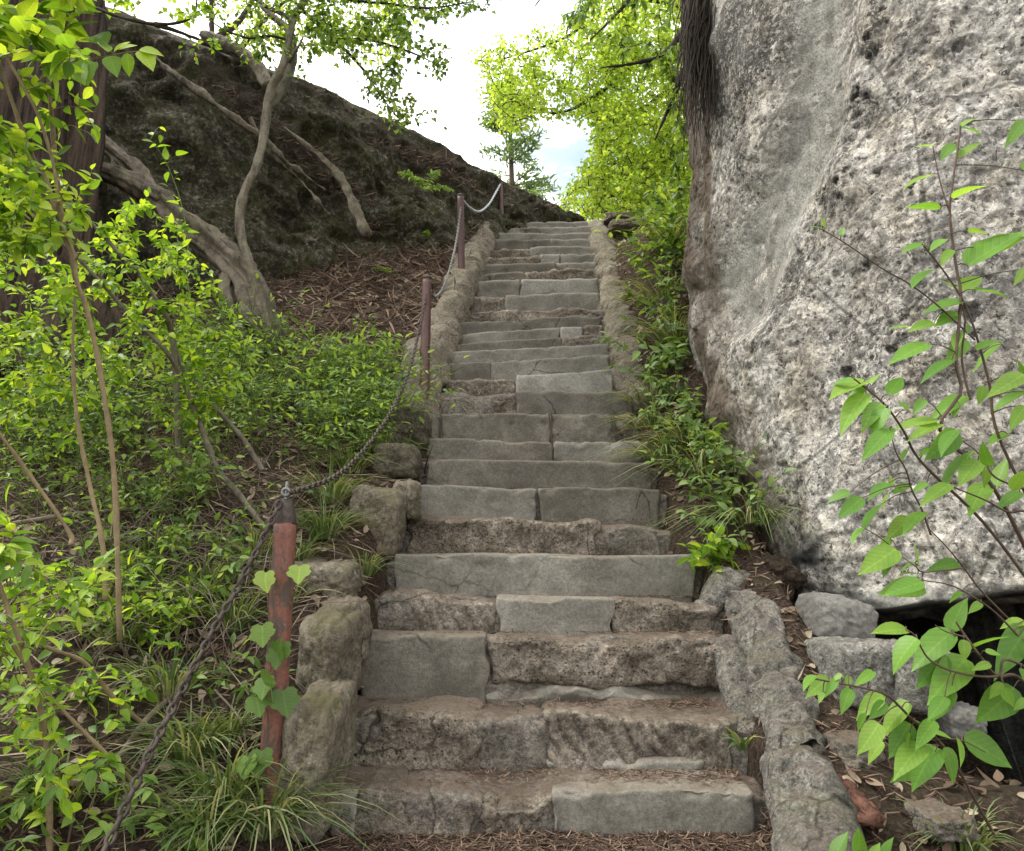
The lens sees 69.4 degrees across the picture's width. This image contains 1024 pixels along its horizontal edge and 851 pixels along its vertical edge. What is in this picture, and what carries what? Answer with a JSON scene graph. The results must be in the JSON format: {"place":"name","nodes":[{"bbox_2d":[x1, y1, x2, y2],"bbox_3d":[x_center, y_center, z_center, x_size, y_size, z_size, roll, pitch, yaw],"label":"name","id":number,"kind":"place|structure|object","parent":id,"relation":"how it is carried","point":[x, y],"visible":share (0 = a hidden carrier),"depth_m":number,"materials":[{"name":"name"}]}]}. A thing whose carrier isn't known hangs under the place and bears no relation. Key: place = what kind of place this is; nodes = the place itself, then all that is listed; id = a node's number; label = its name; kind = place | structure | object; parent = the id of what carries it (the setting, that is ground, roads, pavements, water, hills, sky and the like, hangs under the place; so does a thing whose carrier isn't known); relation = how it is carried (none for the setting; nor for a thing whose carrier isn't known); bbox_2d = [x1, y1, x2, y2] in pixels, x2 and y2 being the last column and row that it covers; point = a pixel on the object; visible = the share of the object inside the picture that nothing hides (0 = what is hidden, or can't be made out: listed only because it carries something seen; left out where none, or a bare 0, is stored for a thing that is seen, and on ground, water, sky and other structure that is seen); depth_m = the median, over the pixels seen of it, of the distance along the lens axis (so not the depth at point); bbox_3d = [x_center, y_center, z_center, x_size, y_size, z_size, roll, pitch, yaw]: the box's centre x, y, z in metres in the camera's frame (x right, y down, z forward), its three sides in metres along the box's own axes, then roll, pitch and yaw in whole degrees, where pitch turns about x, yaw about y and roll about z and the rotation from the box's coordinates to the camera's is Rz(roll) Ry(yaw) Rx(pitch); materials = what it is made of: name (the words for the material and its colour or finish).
{"place":"outdoors","nodes":[
{"label":"outdoors","id":0,"kind":"place"},
{"bbox_2d":[105,0,682,220],"label":"sky","id":1,"kind":"structure","parent":0,"point":[455,99],"materials":[{"name":"white"}]},
{"bbox_2d":[0,224,1023,850],"bbox_3d":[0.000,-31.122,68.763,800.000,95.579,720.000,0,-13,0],"label":"hillside","id":2,"kind":"structure","parent":0,"point":[1010,800],"depth_m":3.92,"materials":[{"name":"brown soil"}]},
{"bbox_2d":[0,0,122,640],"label":"tall shrub","id":3,"kind":"object","parent":2,"relation":"on","point":[22,196],"visible":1,"depth_m":3.21,"materials":[{"name":"green plant"}]},
{"bbox_2d":[0,4,162,85],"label":"leafy spray","id":4,"kind":"object","parent":3,"relation":"attached to","point":[145,56],"visible":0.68,"depth_m":3.16,"materials":[{"name":"green plant"}]},
{"bbox_2d":[0,0,128,379],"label":"cedar tree","id":5,"kind":"object","parent":2,"relation":"on","point":[79,154],"visible":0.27,"depth_m":7.09,"materials":[{"name":"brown plant"}]},
{"bbox_2d":[0,432,149,850],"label":"leafy bush","id":6,"kind":"object","parent":2,"relation":"on","point":[15,645],"visible":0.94,"depth_m":2.48,"materials":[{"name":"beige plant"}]},
{"bbox_2d":[0,732,161,816],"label":"grass tuft","id":7,"kind":"object","parent":2,"relation":"on","point":[78,796],"visible":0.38,"depth_m":2.63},
{"bbox_2d":[0,303,192,478],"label":"undergrowth plant","id":8,"kind":"object","parent":2,"relation":"on","point":[89,410],"visible":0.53,"depth_m":5.37,"materials":[{"name":"green plant"}]},
{"bbox_2d":[0,591,194,750],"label":"undergrowth plant","id":9,"kind":"object","parent":2,"relation":"on","point":[108,722],"visible":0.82,"depth_m":3.07,"materials":[{"name":"green plant"}]},
{"bbox_2d":[0,727,218,850],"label":"undergrowth plant","id":10,"kind":"object","parent":2,"relation":"on","point":[90,778],"visible":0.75,"depth_m":2.54,"materials":[{"name":"green plant"}]},
{"bbox_2d":[0,178,264,528],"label":"leafy bush","id":11,"kind":"object","parent":2,"relation":"on","point":[134,321],"visible":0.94,"depth_m":4.53,"materials":[{"name":"green plant"}]},
{"bbox_2d":[0,401,271,572],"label":"undergrowth plant","id":12,"kind":"object","parent":2,"relation":"on","point":[158,492],"visible":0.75,"depth_m":4.25,"materials":[{"name":"green plant"}]},
{"bbox_2d":[40,517,237,653],"bbox_3d":[-1.858,0.769,3.514,0.948,0.656,0.877,0,-13,0],"label":"undergrowth plant","id":13,"kind":"object","parent":2,"relation":"on","point":[168,612],"visible":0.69,"depth_m":3.57,"materials":[{"name":"green plant"}]},
{"bbox_2d":[63,637,251,699],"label":"grass tuft","id":14,"kind":"object","parent":2,"relation":"on","point":[167,679],"visible":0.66,"depth_m":3.15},
{"bbox_2d":[93,0,224,64],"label":"overhanging branch","id":15,"kind":"object","parent":2,"relation":"on","point":[205,8],"visible":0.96,"depth_m":5.88,"materials":[{"name":"green plant"}]},
{"bbox_2d":[67,691,261,782],"bbox_3d":[-1.264,1.205,2.966,0.713,0.271,0.808,0,-13,0],"label":"grass tuft","id":16,"kind":"object","parent":2,"relation":"on","point":[175,753],"visible":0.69,"depth_m":2.86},
{"bbox_2d":[96,411,235,514],"bbox_3d":[-2.214,0.212,4.849,0.720,0.857,1.391,12,-18,-42],"label":"undergrowth plant","id":17,"kind":"object","parent":2,"relation":"on","point":[184,476],"visible":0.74,"depth_m":4.59,"materials":[{"name":"green plant"}]},
{"bbox_2d":[0,397,377,671],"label":"dry stems","id":18,"kind":"object","parent":2,"relation":"on","point":[125,650],"visible":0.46,"depth_m":3.86,"materials":[{"name":"plant"}]},
{"bbox_2d":[47,426,330,590],"bbox_3d":[-1.990,0.506,4.358,1.825,1.034,1.168,-10,-17,38],"label":"undergrowth plant","id":19,"kind":"object","parent":2,"relation":"on","point":[232,569],"visible":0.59,"depth_m":4.07,"materials":[{"name":"green plant"}]},
{"bbox_2d":[100,134,281,352],"bbox_3d":[-3.711,-2.189,7.744,2.939,3.125,0.582,-3,-13,14],"label":"leaning trunk","id":20,"kind":"object","parent":2,"relation":"on","point":[212,245],"visible":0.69,"depth_m":7.50,"materials":[{"name":"brown plant"}]},
{"bbox_2d":[75,756,320,850],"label":"grass tuft","id":21,"kind":"object","parent":2,"relation":"on","point":[204,834],"visible":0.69,"depth_m":2.54,"materials":[{"name":"plant"}]},
{"bbox_2d":[126,685,302,747],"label":"grass tuft","id":22,"kind":"object","parent":2,"relation":"on","point":[235,726],"visible":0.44,"depth_m":2.97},
{"bbox_2d":[163,583,300,633],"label":"grass tuft","id":23,"kind":"object","parent":2,"relation":"on","point":[227,621],"visible":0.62,"depth_m":3.59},
{"bbox_2d":[171,632,294,703],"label":"undergrowth plant","id":24,"kind":"object","parent":2,"relation":"on","point":[256,661],"visible":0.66,"depth_m":3.22,"materials":[{"name":"green plant"}]},
{"bbox_2d":[118,722,359,844],"bbox_3d":[-1.081,1.241,2.725,0.904,0.312,0.917,0,-13,0],"label":"grass tuft","id":25,"kind":"object","parent":2,"relation":"on","point":[222,791],"visible":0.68,"depth_m":2.70,"materials":[{"name":"plant"}]},
{"bbox_2d":[0,222,481,474],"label":"frond litter","id":26,"kind":"object","parent":2,"relation":"on","point":[386,262],"visible":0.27,"depth_m":8.30,"materials":[{"name":"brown plant"}]},
{"bbox_2d":[105,273,380,464],"bbox_3d":[-2.408,-0.524,6.127,2.456,1.969,2.834,0,-13,0],"label":"undergrowth plant","id":27,"kind":"object","parent":2,"relation":"on","point":[252,396],"visible":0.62,"depth_m":6.06,"materials":[{"name":"green plant"}]},
{"bbox_2d":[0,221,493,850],"bbox_3d":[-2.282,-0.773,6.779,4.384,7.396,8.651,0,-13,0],"label":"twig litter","id":28,"kind":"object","parent":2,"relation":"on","point":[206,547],"visible":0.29,"depth_m":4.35,"materials":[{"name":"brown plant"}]},
{"bbox_2d":[100,747,416,850],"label":"grass tuft","id":29,"kind":"object","parent":2,"relation":"on","point":[279,822],"visible":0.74,"depth_m":2.62,"materials":[{"name":"plant"}]},
{"bbox_2d":[259,481,296,807],"bbox_3d":[-0.922,0.964,2.908,0.109,1.503,0.096,0,-13,0],"label":"chain post","id":30,"kind":"object","parent":2,"relation":"on","point":[282,586],"visible":0.65,"depth_m":2.93,"materials":[{"name":"red paint"}]},
{"bbox_2d":[101,499,282,850],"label":"chain","id":31,"kind":"object","parent":30,"relation":"hanging from","point":[107,845],"visible":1,"depth_m":2.45,"materials":[{"name":"metal"}]},
{"bbox_2d":[234,564,310,799],"bbox_3d":[-0.905,0.960,2.798,0.241,0.859,0.096,-3,-13,14],"label":"ivy vine","id":32,"kind":"object","parent":30,"relation":"attached to","point":[285,701],"visible":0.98,"depth_m":2.80,"materials":[{"name":"green plant"}]},
{"bbox_2d":[277,678,357,843],"bbox_3d":[-0.803,1.363,3.071,0.266,0.578,0.658,0,-13,0],"label":"kerb boulder","id":33,"kind":"object","parent":2,"relation":"on","point":[319,724],"visible":0.83,"depth_m":2.83,"materials":[{"name":"stone"}]},
{"bbox_2d":[284,127,371,239],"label":"fallen branch","id":34,"kind":"object","parent":2,"relation":"on","point":[357,213],"visible":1,"depth_m":9.09,"materials":[{"name":"wood"}]},
{"bbox_2d":[265,495,391,539],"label":"grass tuft","id":35,"kind":"object","parent":2,"relation":"on","point":[327,527],"visible":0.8,"depth_m":4.33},
{"bbox_2d":[293,556,367,597],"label":"kerb boulder","id":36,"kind":"object","parent":2,"relation":"on","point":[343,576],"visible":0.48,"depth_m":3.90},
{"bbox_2d":[295,595,372,694],"bbox_3d":[-0.860,1.120,3.589,0.296,0.578,0.699,0,-13,0],"label":"kerb boulder","id":37,"kind":"object","parent":2,"relation":"on","point":[334,638],"visible":0.71,"depth_m":3.34,"materials":[{"name":"stone"}]},
{"bbox_2d":[97,7,585,292],"bbox_3d":[-5.898,-4.036,11.004,15.543,7.234,4.973,4,-14,-17],"label":"rock outcrop","id":38,"kind":"object","parent":2,"relation":"on","point":[148,111],"visible":0.51,"depth_m":9.77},
{"bbox_2d":[154,54,325,191],"bbox_3d":[-3.469,-3.867,9.201,2.333,1.880,0.271,1,-13,-4],"label":"exposed root","id":39,"kind":"object","parent":38,"relation":"attached to","point":[202,93],"visible":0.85,"depth_m":9.12,"materials":[{"name":"brown plant"}]},
{"bbox_2d":[205,0,430,67],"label":"ridge tree","id":40,"kind":"object","parent":38,"relation":"on","point":[239,20],"visible":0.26,"depth_m":12.07,"materials":[{"name":"green plant"}]},
{"bbox_2d":[204,77,556,233],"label":"outcrop litter","id":41,"kind":"object","parent":38,"relation":"on","point":[442,163],"visible":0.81,"depth_m":10.42,"materials":[{"name":"plant"}]},
{"bbox_2d":[205,0,500,269],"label":"slender tree","id":42,"kind":"object","parent":2,"relation":"on","point":[278,85],"visible":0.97,"depth_m":7.98,"materials":[{"name":"grey plant"}]},
{"bbox_2d":[284,316,432,399],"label":"undergrowth plant","id":43,"kind":"object","parent":2,"relation":"on","point":[384,344],"visible":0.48,"depth_m":6.81,"materials":[{"name":"green plant"}]},
{"bbox_2d":[252,323,469,473],"bbox_3d":[-1.212,-0.301,5.833,1.824,1.535,2.189,0,-13,0],"label":"undergrowth plant","id":44,"kind":"object","parent":2,"relation":"on","point":[350,402],"visible":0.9,"depth_m":5.81,"materials":[{"name":"green plant"}]},
{"bbox_2d":[349,484,406,560],"bbox_3d":[-0.867,0.626,4.782,0.394,0.502,0.484,0,-13,0],"label":"kerb stone","id":45,"kind":"object","parent":2,"relation":"on","point":[389,505],"visible":0.66,"depth_m":4.58,"materials":[{"name":"stone"}]},
{"bbox_2d":[372,443,422,480],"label":"kerb stone","id":46,"kind":"object","parent":2,"relation":"on","point":[408,456],"visible":0.81,"depth_m":5.35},
{"bbox_2d":[384,407,431,451],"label":"kerb stone","id":47,"kind":"object","parent":2,"relation":"on","point":[422,432],"visible":0.48,"depth_m":5.89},
{"bbox_2d":[379,221,495,423],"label":"mortared kerb","id":48,"kind":"structure","parent":2,"relation":"on","point":[445,316],"depth_m":8.06,"materials":[{"name":"grey stone"}]},
{"bbox_2d":[419,274,431,399],"bbox_3d":[-0.783,-0.665,6.671,0.101,1.502,0.098,0,-13,0],"label":"chain post","id":49,"kind":"object","parent":48,"relation":"on","point":[426,321],"visible":0.64,"depth_m":6.67,"materials":[{"name":"red paint"}]},
{"bbox_2d":[0,226,1023,850],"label":"dead leaves","id":50,"kind":"object","parent":2,"relation":"on","point":[998,776],"visible":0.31,"depth_m":4.21,"materials":[{"name":"brown plant"}]},
{"bbox_2d":[477,73,567,210],"bbox_3d":[0.162,-7.164,28.268,4.724,14.123,5.354,0,-13,0],"label":"pine tree","id":51,"kind":"object","parent":2,"relation":"on","point":[531,186],"visible":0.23,"depth_m":28.75,"materials":[{"name":"plant"}]},
{"bbox_2d":[442,369,614,396],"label":"stone step","id":52,"kind":"object","parent":2,"relation":"on","point":[595,381],"visible":0.37,"depth_m":7.14,"materials":[{"name":"stone"}]},
{"bbox_2d":[449,354,613,380],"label":"stone step","id":53,"kind":"object","parent":2,"relation":"on","point":[510,370],"visible":0.38,"depth_m":7.45,"materials":[{"name":"stone"}]},
{"bbox_2d":[453,344,609,363],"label":"stone step","id":54,"kind":"object","parent":2,"relation":"on","point":[506,355],"visible":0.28,"depth_m":7.67,"materials":[{"name":"stone"}]},
{"bbox_2d":[460,315,602,334],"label":"stone step","id":55,"kind":"object","parent":2,"relation":"on","point":[533,323],"visible":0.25,"depth_m":8.36,"materials":[{"name":"stone"}]},
{"bbox_2d":[462,325,603,343],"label":"stone step","id":56,"kind":"object","parent":2,"relation":"on","point":[542,333],"visible":0.25,"depth_m":8.11,"materials":[{"name":"stone"}]},
{"bbox_2d":[457,335,609,351],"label":"stone step","id":57,"kind":"object","parent":2,"relation":"on","point":[583,340],"visible":0.27,"depth_m":7.87,"materials":[{"name":"stone"}]},
{"bbox_2d":[421,438,647,462],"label":"stone step","id":58,"kind":"object","parent":2,"relation":"on","point":[457,448],"visible":0.41,"depth_m":6.00,"materials":[{"name":"stone"}]},
{"bbox_2d":[470,293,598,312],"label":"stone step","id":59,"kind":"object","parent":2,"relation":"on","point":[544,302],"visible":0.27,"depth_m":9.07,"materials":[{"name":"stone"}]},
{"bbox_2d":[401,514,670,555],"bbox_3d":[0.149,0.845,5.169,1.956,0.466,0.543,0,-13,0],"label":"stone step","id":60,"kind":"object","parent":2,"relation":"on","point":[429,533],"visible":0.52,"depth_m":4.95,"materials":[{"name":"stone"}]},
{"bbox_2d":[431,411,640,447],"bbox_3d":[0.154,0.163,6.665,2.014,0.493,0.516,0,-13,0],"label":"stone step","id":61,"kind":"object","parent":2,"relation":"on","point":[518,427],"visible":0.4,"depth_m":6.45,"materials":[{"name":"stone"}]},
{"bbox_2d":[439,390,635,416],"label":"stone step","id":62,"kind":"object","parent":2,"relation":"on","point":[548,401],"visible":0.4,"depth_m":6.83,"materials":[{"name":"stone"}]},
{"bbox_2d":[470,307,605,321],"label":"stone step","id":63,"kind":"object","parent":2,"relation":"on","point":[509,315],"visible":0.16,"depth_m":8.63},
{"bbox_2d":[476,278,600,297],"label":"stone step","id":64,"kind":"object","parent":2,"relation":"on","point":[497,288],"visible":0.32,"depth_m":9.58,"materials":[{"name":"stone"}]},
{"bbox_2d":[420,459,659,490],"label":"stone step","id":65,"kind":"object","parent":2,"relation":"on","point":[516,474],"visible":0.46,"depth_m":5.67,"materials":[{"name":"stone"}]},
{"bbox_2d":[359,629,724,707],"bbox_3d":[0.185,1.377,4.060,2.146,0.524,0.488,0,-13,0],"label":"stone step","id":66,"kind":"object","parent":2,"relation":"on","point":[643,666],"visible":0.66,"depth_m":3.88,"materials":[{"name":"stone"}]},
{"bbox_2d":[420,485,667,529],"bbox_3d":[0.182,0.709,5.530,1.998,0.496,0.495,0,-13,0],"label":"stone step","id":67,"kind":"object","parent":2,"relation":"on","point":[560,504],"visible":0.45,"depth_m":5.33,"materials":[{"name":"stone"}]},
{"bbox_2d":[386,553,702,602],"bbox_3d":[0.213,1.057,4.805,2.070,0.447,0.505,0,-13,0],"label":"stone step","id":68,"kind":"object","parent":2,"relation":"on","point":[497,574],"visible":0.6,"depth_m":4.58,"materials":[{"name":"stone"}]},
{"bbox_2d":[327,764,767,835],"bbox_3d":[0.133,1.739,3.214,1.984,0.472,0.553,0,-13,0],"label":"stone step","id":69,"kind":"object","parent":2,"relation":"on","point":[474,805],"visible":0.63,"depth_m":3.02,"materials":[{"name":"stone"}]},
{"bbox_2d":[346,440,759,788],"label":"step litter","id":70,"kind":"object","parent":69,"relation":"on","point":[735,771],"visible":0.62,"depth_m":3.34,"materials":[{"name":"brown plant"}]},
{"bbox_2d":[375,588,723,635],"bbox_3d":[0.231,1.175,4.428,2.051,0.397,0.581,0,-13,0],"label":"stone step","id":71,"kind":"object","parent":2,"relation":"on","point":[411,609],"visible":0.6,"depth_m":4.19,"materials":[{"name":"stone"}]},
{"bbox_2d":[353,695,747,776],"bbox_3d":[0.137,1.569,3.652,2.018,0.433,0.657,0,-13,0],"label":"stone step","id":72,"kind":"object","parent":2,"relation":"on","point":[443,732],"visible":0.72,"depth_m":3.39,"materials":[{"name":"stone"}]},
{"bbox_2d":[465,0,692,222],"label":"maple tree","id":73,"kind":"object","parent":2,"relation":"on","point":[650,161],"visible":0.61,"depth_m":14.73,"materials":[{"name":"green plant"}]},
{"bbox_2d":[293,807,864,850],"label":"foot litter","id":74,"kind":"object","parent":2,"relation":"on","point":[648,836],"visible":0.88,"depth_m":2.87,"materials":[{"name":"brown wood"}]},
{"bbox_2d":[535,0,691,216],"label":"clifftop tree","id":75,"kind":"object","parent":2,"relation":"on","point":[574,21],"visible":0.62,"depth_m":9.02,"materials":[{"name":"green plant"}]},
{"bbox_2d":[588,219,656,411],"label":"mortared kerb","id":76,"kind":"structure","parent":2,"relation":"on","point":[603,248],"depth_m":8.18,"materials":[{"name":"grey stone"}]},
{"bbox_2d":[594,177,688,270],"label":"undergrowth plant","id":77,"kind":"object","parent":2,"relation":"on","point":[666,215],"visible":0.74,"depth_m":8.68,"materials":[{"name":"green plant"}]},
{"bbox_2d":[598,300,692,394],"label":"undergrowth plant","id":78,"kind":"object","parent":2,"relation":"on","point":[679,350],"visible":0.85,"depth_m":6.80,"materials":[{"name":"green plant"}]},
{"bbox_2d":[618,217,687,322],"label":"undergrowth plant","id":79,"kind":"object","parent":2,"relation":"on","point":[669,296],"visible":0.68,"depth_m":7.83,"materials":[{"name":"green plant"}]},
{"bbox_2d":[638,357,719,465],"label":"undergrowth plant","id":80,"kind":"object","parent":2,"relation":"on","point":[688,417],"visible":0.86,"depth_m":5.87,"materials":[{"name":"green plant"}]},
{"bbox_2d":[639,431,768,507],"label":"undergrowth plant","id":81,"kind":"object","parent":2,"relation":"on","point":[709,453],"visible":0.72,"depth_m":5.04,"materials":[{"name":"green plant"}]},
{"bbox_2d":[677,526,750,575],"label":"undergrowth plant","id":82,"kind":"object","parent":2,"relation":"on","point":[699,552],"visible":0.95,"depth_m":4.47,"materials":[{"name":"green plant"}]},
{"bbox_2d":[694,567,750,614],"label":"kerb stone","id":83,"kind":"object","parent":2,"relation":"on","point":[717,587],"visible":0.6,"depth_m":4.27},
{"bbox_2d":[621,488,825,546],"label":"grass tuft","id":84,"kind":"object","parent":2,"relation":"on","point":[760,515],"visible":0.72,"depth_m":4.73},
{"bbox_2d":[671,459,795,556],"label":"undergrowth plant","id":85,"kind":"object","parent":2,"relation":"on","point":[737,488],"visible":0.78,"depth_m":4.74,"materials":[{"name":"green plant"}]},
{"bbox_2d":[714,634,754,740],"bbox_3d":[1.144,1.303,3.724,0.212,0.469,0.607,-2,-13,11],"label":"mortar lump","id":86,"kind":"object","parent":2,"relation":"on","point":[730,656],"visible":0.62,"depth_m":3.66,"materials":[{"name":"stone"}]},
{"bbox_2d":[723,589,803,685],"bbox_3d":[1.312,1.189,3.943,0.338,0.637,0.769,0,-13,0],"label":"kerb stone","id":87,"kind":"object","parent":2,"relation":"on","point":[757,627],"visible":0.7,"depth_m":3.84,"materials":[{"name":"stone"}]},
{"bbox_2d":[758,551,807,599],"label":"earth clod","id":88,"kind":"object","parent":2,"relation":"on","point":[792,577],"visible":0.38,"depth_m":4.44,"materials":[{"name":"brown soil"}]},
{"bbox_2d":[748,666,826,753],"bbox_3d":[1.253,1.355,3.361,0.297,0.471,0.596,-2,-13,9],"label":"kerb stone","id":89,"kind":"object","parent":2,"relation":"on","point":[787,712],"visible":0.59,"depth_m":3.30,"materials":[{"name":"stone"}]},
{"bbox_2d":[759,744,864,850],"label":"kerb stone","id":90,"kind":"object","parent":2,"relation":"on","point":[811,807],"visible":0.94,"depth_m":2.78,"materials":[{"name":"stone"}]},
{"bbox_2d":[795,591,878,638],"bbox_3d":[1.743,1.062,4.018,0.372,0.321,0.506,0,-13,0],"label":"boulder","id":91,"kind":"object","parent":2,"relation":"on","point":[829,615],"visible":0.72,"depth_m":3.81,"materials":[{"name":"grey stone"}]},
{"bbox_2d":[804,636,894,708],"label":"stone block","id":92,"kind":"structure","parent":2,"relation":"on","point":[833,656],"depth_m":3.40,"materials":[{"name":"stone"}]},
{"bbox_2d":[680,0,1023,785],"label":"cliff face","id":93,"kind":"object","parent":2,"relation":"on","point":[832,114],"visible":0.66,"depth_m":4.72},
{"bbox_2d":[667,0,721,162],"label":"root mat","id":94,"kind":"object","parent":93,"relation":"attached to","point":[694,35],"visible":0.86,"depth_m":6.36,"materials":[{"name":"brown plant"}]},
{"bbox_2d":[823,729,885,768],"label":"flat stone","id":95,"kind":"object","parent":2,"relation":"on","point":[844,743],"visible":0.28,"depth_m":3.09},
{"bbox_2d":[836,773,885,831],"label":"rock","id":96,"kind":"object","parent":2,"relation":"on","point":[870,816],"visible":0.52,"depth_m":2.77,"materials":[{"name":"red stone"}]},
{"bbox_2d":[803,576,1023,850],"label":"broadleaf shrub","id":97,"kind":"object","parent":2,"relation":"on","point":[919,761],"visible":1,"depth_m":2.42,"materials":[{"name":"green plant"}]},
{"bbox_2d":[873,638,956,714],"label":"stone block","id":98,"kind":"structure","parent":2,"relation":"on","point":[905,683],"depth_m":3.30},
{"bbox_2d":[808,119,1023,618],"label":"broadleaf shrub","id":99,"kind":"object","parent":2,"relation":"on","point":[885,556],"visible":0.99,"depth_m":2.64,"materials":[{"name":"green plant"}]},
{"bbox_2d":[903,797,979,843],"bbox_3d":[1.629,1.517,2.856,0.192,0.114,0.332,0,-13,0],"label":"flat stone","id":100,"kind":"object","parent":2,"relation":"on","point":[929,809],"visible":0.76,"depth_m":2.74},
{"bbox_2d":[890,792,1022,850],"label":"grass tuft","id":101,"kind":"object","parent":2,"relation":"on","point":[964,846],"visible":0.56,"depth_m":2.71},
{"bbox_2d":[935,701,987,743],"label":"stone","id":102,"kind":"object","parent":2,"relation":"on","point":[958,719],"visible":0.54,"depth_m":3.24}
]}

